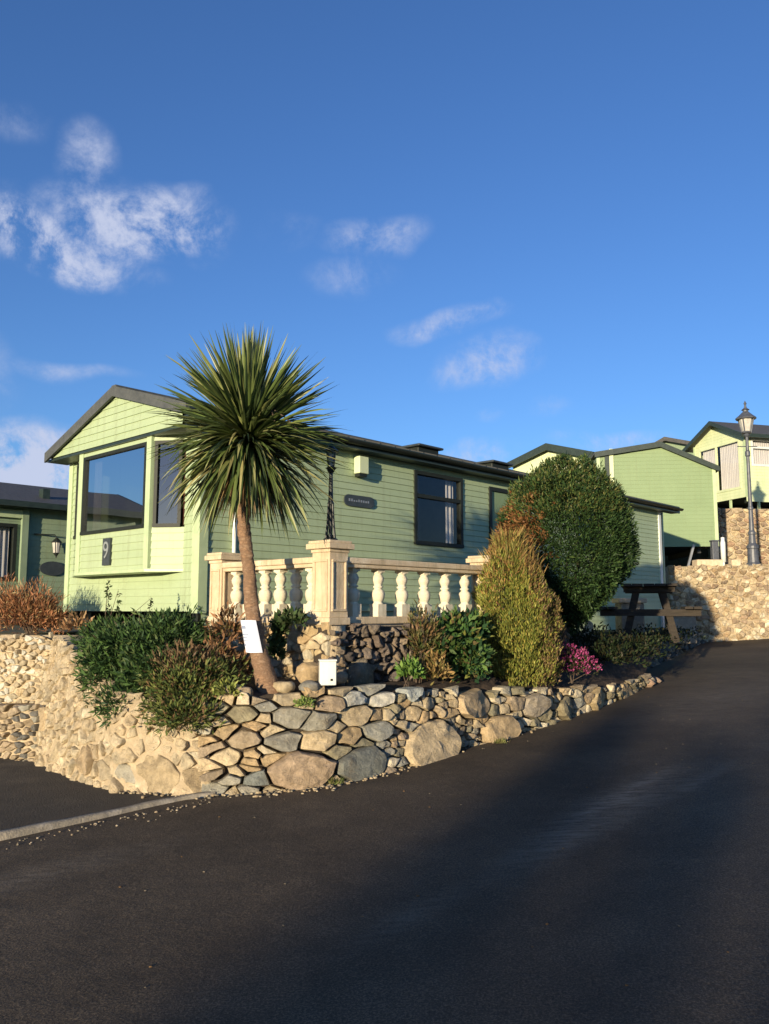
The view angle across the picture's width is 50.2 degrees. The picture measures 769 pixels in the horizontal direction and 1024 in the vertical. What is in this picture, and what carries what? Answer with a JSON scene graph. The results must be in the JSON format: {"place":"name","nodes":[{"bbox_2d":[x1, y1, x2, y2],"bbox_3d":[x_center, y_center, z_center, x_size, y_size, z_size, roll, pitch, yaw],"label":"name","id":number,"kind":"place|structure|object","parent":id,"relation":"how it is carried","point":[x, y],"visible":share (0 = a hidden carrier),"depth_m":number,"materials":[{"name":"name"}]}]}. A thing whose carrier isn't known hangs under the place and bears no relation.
{"place":"outdoors","nodes":[
{"label":"outdoors","id":0,"kind":"place"},
{"bbox_2d":[0,618,196,634],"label":"plot ground","id":1,"kind":"structure","parent":0,"point":[74,631],"depth_m":12.81,"materials":[{"name":"brown soil"}]},
{"bbox_2d":[0,482,172,618],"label":"static caravan","id":2,"kind":"object","parent":1,"relation":"on","point":[27,512],"visible":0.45,"depth_m":17.02,"materials":[{"name":"green wood"}]},
{"bbox_2d":[0,523,17,580],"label":"window","id":3,"kind":"structure","parent":2,"relation":"in","point":[4,531],"depth_m":16.65,"materials":[{"name":"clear glass"}]},
{"bbox_2d":[34,533,61,557],"bbox_3d":[-6.992,0.700,17.062,0.549,0.492,0.211,6,-9,-41],"label":"wall lantern","id":4,"kind":"object","parent":2,"relation":"attached to","point":[56,544],"depth_m":17.12,"materials":[{"name":"black metal"}]},
{"bbox_2d":[0,758,262,829],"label":"driveway","id":5,"kind":"structure","parent":0,"point":[31,793],"depth_m":7.08,"materials":[{"name":"black asphalt"}]},
{"bbox_2d":[11,632,659,701],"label":"planting bed soil","id":6,"kind":"structure","parent":0,"point":[611,672],"depth_m":9.91,"materials":[{"name":"brown soil"}]},
{"bbox_2d":[82,579,153,637],"bbox_3d":[-3.034,1.240,9.318,0.828,0.959,0.113,0,-7,0],"label":"tall weed","id":7,"kind":"object","parent":6,"relation":"on","point":[118,602],"visible":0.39,"depth_m":9.34,"materials":[{"name":"green plant"}]},
{"bbox_2d":[67,602,227,729],"bbox_3d":[-2.372,1.483,8.090,1.772,1.192,1.440,0,-7,0],"label":"rosemary bush","id":8,"kind":"object","parent":6,"relation":"on","point":[121,649],"visible":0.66,"depth_m":7.90,"materials":[{"name":"green plant"}]},
{"bbox_2d":[128,638,252,738],"bbox_3d":[-1.752,1.568,7.437,1.113,0.850,1.029,0,-7,0],"label":"trailing heather","id":9,"kind":"object","parent":6,"relation":"on","point":[190,687],"visible":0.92,"depth_m":7.29,"materials":[{"name":"green plant"}]},
{"bbox_2d":[197,601,252,676],"bbox_3d":[-1.530,1.230,8.010,0.720,0.748,0.773,0,-7,0],"label":"withered bush","id":10,"kind":"object","parent":6,"relation":"on","point":[230,625],"visible":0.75,"depth_m":8.04,"materials":[{"name":"dry reddish-brown leaf"},{"name":"brown twigs"}]},
{"bbox_2d":[216,684,252,696],"bbox_3d":[-1.333,1.588,7.329,0.356,0.110,0.195,-1,-7,12],"label":"bed stone","id":11,"kind":"object","parent":6,"relation":"on","point":[249,690],"visible":0.49,"depth_m":7.24,"materials":[{"name":"beige stone"}]},
{"bbox_2d":[143,325,350,693],"bbox_3d":[-1.323,-0.060,7.846,2.062,3.628,2.090,0,-7,0],"label":"cabbage palm","id":12,"kind":"object","parent":6,"relation":"on","point":[243,445],"visible":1,"depth_m":7.66,"materials":[{"name":"green plant"}]},
{"bbox_2d":[240,620,262,652],"bbox_3d":[-1.256,1.154,7.617,0.264,0.296,0.101,-6,-9,40],"label":"paper notice","id":13,"kind":"object","parent":12,"relation":"attached to","point":[252,643],"visible":1,"depth_m":7.58,"materials":[{"name":"white paper"}]},
{"bbox_2d":[207,620,344,679],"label":"terrace wall","id":14,"kind":"structure","parent":6,"relation":"on","point":[301,645],"depth_m":8.19,"materials":[{"name":"stone"}]},
{"bbox_2d":[266,605,311,659],"bbox_3d":[-0.944,1.165,7.927,0.494,0.551,0.340,-3,-7,23],"label":"ivy tuft","id":15,"kind":"object","parent":14,"relation":"hanging from","point":[281,624],"visible":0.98,"depth_m":7.93,"materials":[{"name":"green plant"}]},
{"bbox_2d":[204,539,502,624],"bbox_3d":[-0.296,0.886,9.729,2.120,0.830,2.970,-6,-9,43],"label":"balustrade","id":16,"kind":"object","parent":14,"relation":"on","point":[330,596],"visible":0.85,"depth_m":8.66,"materials":[{"name":"stone"}]},
{"bbox_2d":[323,437,338,539],"bbox_3d":[-0.542,-0.234,8.288,0.160,1.060,0.160,0,-7,0],"label":"pier lantern","id":17,"kind":"object","parent":16,"relation":"on","point":[330,515],"visible":0.76,"depth_m":8.26,"materials":[{"name":"black metal"}]},
{"bbox_2d":[273,681,294,691],"bbox_3d":[-0.914,1.595,7.490,0.163,0.107,0.220,6,-9,-44],"label":"bed stone","id":18,"kind":"object","parent":6,"relation":"on","point":[284,686],"visible":0.95,"depth_m":7.43,"materials":[{"name":"beige stone"}]},
{"bbox_2d":[295,661,318,683],"bbox_3d":[-0.676,1.526,7.725,0.211,0.224,0.346,-3,-7,26],"label":"bed stone","id":19,"kind":"object","parent":6,"relation":"on","point":[305,671],"visible":0.53,"depth_m":7.62,"materials":[{"name":"beige stone"}]},
{"bbox_2d":[336,671,347,683],"bbox_3d":[-0.416,1.569,7.772,0.128,0.120,0.112,4,-8,-33],"label":"bed stone","id":20,"kind":"object","parent":6,"relation":"on","point":[341,677],"visible":0.88,"depth_m":7.73,"materials":[{"name":"grey stone"}]},
{"bbox_2d":[394,654,426,685],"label":"leafy plant","id":21,"kind":"object","parent":6,"relation":"on","point":[407,667],"visible":0.98,"depth_m":8.25,"materials":[{"name":"green plant"}]},
{"bbox_2d":[402,599,449,682],"bbox_3d":[0.390,1.378,8.750,0.597,0.933,0.516,-5,-8,35],"label":"wispy shrub","id":22,"kind":"object","parent":6,"relation":"on","point":[428,627],"visible":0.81,"depth_m":8.68,"materials":[{"name":"brown plant"}]},
{"bbox_2d":[420,649,455,684],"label":"heather clump","id":23,"kind":"object","parent":6,"relation":"on","point":[436,665],"visible":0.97,"depth_m":8.44,"materials":[{"name":"brown plant"}]},
{"bbox_2d":[415,605,497,683],"bbox_3d":[0.766,1.458,8.999,1.102,0.900,0.736,2,-7,-20],"label":"leafy shrub","id":24,"kind":"object","parent":6,"relation":"on","point":[467,630],"visible":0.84,"depth_m":8.86,"materials":[{"name":"green plant"}]},
{"bbox_2d":[470,523,566,686],"bbox_3d":[1.608,1.139,9.884,1.231,2.074,1.247,0,-7,0],"label":"golden conifer","id":25,"kind":"object","parent":6,"relation":"on","point":[519,570],"visible":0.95,"depth_m":9.57,"materials":[{"name":"yellow plant"}]},
{"bbox_2d":[494,450,645,653],"bbox_3d":[2.506,0.556,11.198,2.058,2.915,1.993,0,-7,0],"label":"clipped yew","id":26,"kind":"object","parent":6,"relation":"on","point":[557,489],"visible":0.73,"depth_m":10.73,"materials":[{"name":"green plant"}]},
{"bbox_2d":[555,640,602,683],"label":"pink heather","id":27,"kind":"object","parent":6,"relation":"on","point":[580,659],"visible":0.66,"depth_m":10.01,"materials":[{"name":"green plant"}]},
{"bbox_2d":[569,621,668,666],"bbox_3d":[3.417,1.874,12.104,1.576,0.696,2.542,-6,-9,43],"label":"juniper","id":28,"kind":"object","parent":6,"relation":"on","point":[620,646],"visible":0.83,"depth_m":11.60,"materials":[{"name":"green plant"}]},
{"bbox_2d":[0,639,768,1023],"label":"road","id":29,"kind":"structure","parent":0,"point":[496,877],"depth_m":4.48,"materials":[{"name":"black asphalt"}]},
{"bbox_2d":[0,791,214,840],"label":"kerb","id":30,"kind":"structure","parent":29,"relation":"on","point":[11,833],"depth_m":6.23,"materials":[{"name":"concrete"}]},
{"bbox_2d":[325,776,344,785],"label":"grass tuft","id":31,"kind":"object","parent":29,"relation":"on","point":[330,781],"visible":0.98,"depth_m":7.09,"materials":[{"name":"green plant"}]},
{"bbox_2d":[6,705,755,1019],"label":"gravel litter","id":32,"kind":"object","parent":29,"relation":"on","point":[268,793],"visible":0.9,"depth_m":6.89,"materials":[{"name":"beige gravel"}]},
{"bbox_2d":[491,737,510,743],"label":"grass tuft","id":33,"kind":"object","parent":29,"relation":"on","point":[501,741],"visible":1,"depth_m":8.64,"materials":[{"name":"green plant"}]},
{"bbox_2d":[0,0,768,488],"label":"sky","id":34,"kind":"structure","parent":0,"point":[500,230],"materials":[{"name":"blue"}]},
{"bbox_2d":[293,623,496,626],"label":"terrace floor","id":35,"kind":"structure","parent":0,"point":[397,624],"depth_m":8.97,"materials":[{"name":"beige stone"}]},
{"bbox_2d":[407,648,693,767],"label":"ground","id":36,"kind":"structure","parent":0,"point":[659,669],"depth_m":16.14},
{"bbox_2d":[0,703,45,760],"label":"kerb wall","id":37,"kind":"structure","parent":36,"relation":"on","point":[21,726],"depth_m":9.05,"materials":[{"name":"stone"}]},
{"bbox_2d":[0,633,79,702],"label":"garden wall","id":38,"kind":"structure","parent":36,"relation":"on","point":[23,657],"depth_m":10.07,"materials":[{"name":"stone"}]},
{"bbox_2d":[0,573,73,634],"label":"dry red shrub","id":39,"kind":"object","parent":38,"relation":"on","point":[22,612],"visible":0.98,"depth_m":11.03,"materials":[{"name":"dry red-brown leaf"},{"name":"brown twigs"}]},
{"bbox_2d":[58,609,93,631],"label":"dry fern","id":40,"kind":"object","parent":38,"relation":"on","point":[70,622],"visible":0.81,"depth_m":10.34,"materials":[{"name":"brown plant"}]},
{"bbox_2d":[34,636,655,795],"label":"rockery wall","id":41,"kind":"structure","parent":36,"relation":"on","point":[277,741],"depth_m":7.50,"materials":[{"name":"stone"}]},
{"bbox_2d":[210,675,244,695],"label":"yellow herb","id":42,"kind":"object","parent":41,"relation":"on","point":[232,687],"visible":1,"depth_m":7.20,"materials":[{"name":"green plant"}]},
{"bbox_2d":[293,694,315,707],"bbox_3d":[-0.720,1.675,7.277,0.242,0.121,0.176,0,-7,0],"label":"moss cushion","id":43,"kind":"object","parent":41,"relation":"on","point":[307,701],"visible":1,"depth_m":7.26,"materials":[{"name":"green plant"}]},
{"bbox_2d":[298,680,318,690],"bbox_3d":[-0.696,1.587,7.466,0.164,0.114,0.260,3,-7,-21],"label":"bed stone","id":44,"kind":"object","parent":41,"relation":"on","point":[311,685],"visible":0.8,"depth_m":7.37,"materials":[{"name":"grey stone"}]},
{"bbox_2d":[318,659,336,685],"bbox_3d":[-0.521,1.466,7.511,0.160,0.232,0.112,1,-7,-12],"label":"meter box","id":45,"kind":"object","parent":41,"relation":"on","point":[327,671],"visible":0.98,"depth_m":7.46,"materials":[{"name":"white plastic"}]},
{"bbox_2d":[313,621,570,685],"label":"terrace wall","id":46,"kind":"structure","parent":36,"relation":"on","point":[372,654],"depth_m":8.29,"materials":[{"name":"stone"}]},
{"bbox_2d":[584,621,593,635],"bbox_3d":[3.096,1.777,12.547,0.195,0.246,0.137,0,-7,0],"label":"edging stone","id":47,"kind":"object","parent":36,"relation":"on","point":[590,623],"visible":0.31,"depth_m":12.49,"materials":[{"name":"grey stone"}]},
{"bbox_2d":[570,628,706,667],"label":"roadside wall","id":48,"kind":"structure","parent":36,"relation":"on","point":[672,652],"depth_m":17.99,"materials":[{"name":"stone"}]},
{"bbox_2d":[612,598,646,638],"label":"stone pier","id":49,"kind":"structure","parent":48,"relation":"on","point":[622,603],"depth_m":16.19,"materials":[{"name":"concrete"}]},
{"bbox_2d":[664,616,696,643],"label":"stone pier","id":50,"kind":"structure","parent":48,"relation":"on","point":[685,622],"depth_m":18.51,"materials":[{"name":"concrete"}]},
{"bbox_2d":[646,679,655,686],"bbox_3d":[4.017,2.701,12.966,0.551,0.214,0.177,-7,-9,44],"label":"edging stone","id":51,"kind":"object","parent":36,"relation":"on","point":[651,683],"visible":0.15,"depth_m":12.79,"materials":[{"name":"beige stone"}]},
{"bbox_2d":[652,676,661,683],"bbox_3d":[4.297,2.747,13.377,0.158,0.150,0.509,5,-9,-39],"label":"edging stone","id":52,"kind":"object","parent":36,"relation":"on","point":[658,680],"visible":0.18,"depth_m":13.22,"materials":[{"name":"beige stone"}]},
{"bbox_2d":[665,564,768,641],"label":"retaining wall","id":53,"kind":"structure","parent":36,"relation":"on","point":[733,601],"depth_m":21.95,"materials":[{"name":"stone"}]},
{"bbox_2d":[692,559,722,565],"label":"coping block","id":54,"kind":"structure","parent":53,"relation":"on","point":[715,562],"depth_m":22.09,"materials":[{"name":"stone"}]},
{"bbox_2d":[729,560,740,565],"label":"coping block","id":55,"kind":"structure","parent":53,"relation":"on","point":[734,562],"depth_m":22.48,"materials":[{"name":"stone"}]},
{"bbox_2d":[572,628,688,645],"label":"caravan plot ground","id":56,"kind":"structure","parent":0,"point":[606,631],"depth_m":17.86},
{"bbox_2d":[44,384,683,630],"bbox_3d":[1.080,0.622,16.278,4.005,3.545,14.255,-6,-9,43],"label":"static caravan","id":57,"kind":"object","parent":56,"relation":"on","point":[132,541],"visible":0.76,"depth_m":11.83,"materials":[{"name":"green plastic"}]},
{"bbox_2d":[73,463,78,538],"bbox_3d":[-4.542,-0.176,12.223,0.092,1.130,0.624,3,-7,-25],"label":"window","id":58,"kind":"structure","parent":57,"relation":"in","point":[77,478],"depth_m":12.45,"materials":[{"name":"black glass"}]},
{"bbox_2d":[80,442,146,535],"bbox_3d":[-3.676,-0.285,11.296,1.700,1.130,0.191,-6,-9,43],"label":"window","id":59,"kind":"structure","parent":57,"relation":"in","point":[113,488],"depth_m":11.25,"materials":[{"name":"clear glass"}]},
{"bbox_2d":[152,440,186,526],"bbox_3d":[-2.756,-0.361,10.646,0.431,1.130,0.192,-1,-7,8],"label":"window","id":60,"kind":"structure","parent":57,"relation":"in","point":[174,518],"depth_m":10.59,"materials":[{"name":"black glass"}]},
{"bbox_2d":[413,470,463,547],"bbox_3d":[0.861,-0.026,13.768,0.206,1.210,1.270,-6,-9,43],"label":"window","id":61,"kind":"structure","parent":57,"relation":"in","point":[448,499],"depth_m":14.04,"materials":[{"name":"black glass"}]},
{"bbox_2d":[488,486,511,603],"bbox_3d":[2.147,0.646,14.994,0.102,2.160,0.800,-6,-9,43],"label":"door","id":62,"kind":"structure","parent":57,"relation":"in","point":[497,496],"depth_m":14.92,"materials":[{"name":"metal"}]},
{"bbox_2d":[571,628,696,651],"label":"roadside bank soil","id":63,"kind":"structure","parent":0,"point":[610,636],"depth_m":15.10,"materials":[{"name":"brown soil"}]},
{"bbox_2d":[599,583,701,642],"bbox_3d":[4.715,1.800,14.607,1.670,1.001,1.700,-2,-7,17],"label":"picnic table","id":64,"kind":"object","parent":63,"relation":"on","point":[662,590],"visible":0.94,"depth_m":13.96,"materials":[{"name":"brown wood"}]},
{"bbox_2d":[606,622,717,648],"bbox_3d":[5.405,2.352,16.006,1.646,0.473,5.728,-4,-8,28],"label":"trailing ivy","id":65,"kind":"object","parent":63,"relation":"on","point":[657,635],"visible":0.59,"depth_m":14.68,"materials":[{"name":"green plant"}]},
{"bbox_2d":[665,548,710,565],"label":"hilltop ground","id":66,"kind":"structure","parent":0,"point":[703,554],"depth_m":30.42,"materials":[{"name":"black"}]},
{"bbox_2d":[507,443,593,472],"bbox_3d":[9.731,-0.799,36.329,4.130,3.187,9.430,-6,-9,43],"label":"static caravan","id":67,"kind":"object","parent":66,"relation":"on","point":[521,463],"visible":0.13,"depth_m":33.45,"materials":[{"name":"green metal"}]},
{"bbox_2d":[656,437,692,454],"bbox_3d":[16.373,-1.097,40.007,8.430,4.234,4.030,5,-8,-35],"label":"static caravan","id":68,"kind":"object","parent":66,"relation":"on","point":[680,444],"visible":0.05,"depth_m":37.57,"materials":[{"name":"green metal"}]},
{"bbox_2d":[682,421,768,508],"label":"static caravan","id":69,"kind":"object","parent":66,"relation":"on","point":[717,443],"visible":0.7,"depth_m":32.26,"materials":[{"name":"green painted weatherboard"},{"name":"dark grey roofing"},{"name":"dark glass"}]},
{"bbox_2d":[698,439,741,492],"bbox_3d":[13.474,-1.734,32.887,0.192,1.956,2.500,2,-7,-16],"label":"window","id":70,"kind":"structure","parent":69,"relation":"in","point":[729,454],"depth_m":32.58,"materials":[{"name":"white glass"}]},
{"bbox_2d":[750,438,768,466],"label":"window","id":71,"kind":"structure","parent":69,"relation":"in","point":[760,454],"depth_m":31.81,"materials":[{"name":"white plastic"}]},
{"bbox_2d":[709,540,718,558],"bbox_3d":[9.510,1.212,23.619,0.220,0.800,0.220,0,-7,0],"label":"service box","id":72,"kind":"object","parent":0,"point":[714,548],"visible":0.78,"depth_m":23.55,"materials":[{"name":"grey paint"}]},
{"bbox_2d":[720,537,725,565],"bbox_3d":[9.674,1.149,23.425,0.135,0.880,0.135,0,-7,0],"label":"standpipe cover","id":73,"kind":"object","parent":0,"point":[723,549],"visible":0.88,"depth_m":23.38,"materials":[{"name":"white plastic"}]},
{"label":"upper plot ground","id":74,"kind":"structure","parent":0,"visible":0},
{"bbox_2d":[589,441,719,565],"bbox_3d":[8.556,0.048,27.033,3.687,3.922,5.256,-1,-7,7],"label":"static caravan","id":75,"kind":"object","parent":74,"relation":"on","point":[661,472],"visible":0.53,"depth_m":25.00,"materials":[{"name":"green painted weatherboard"},{"name":"dark grey roofing"}]},
{"bbox_2d":[717,508,768,565],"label":"retaining wall","id":76,"kind":"structure","parent":74,"relation":"on","point":[733,526],"depth_m":28.29,"materials":[{"name":"stone"}]},
{"bbox_2d":[735,401,760,565],"bbox_3d":[10.314,-0.826,23.203,0.560,4.750,0.555,0,-7,0],"label":"street lamp","id":77,"kind":"object","parent":74,"relation":"on","point":[745,418],"visible":0.97,"depth_m":23.16,"materials":[{"name":"grey metal"}]}
]}

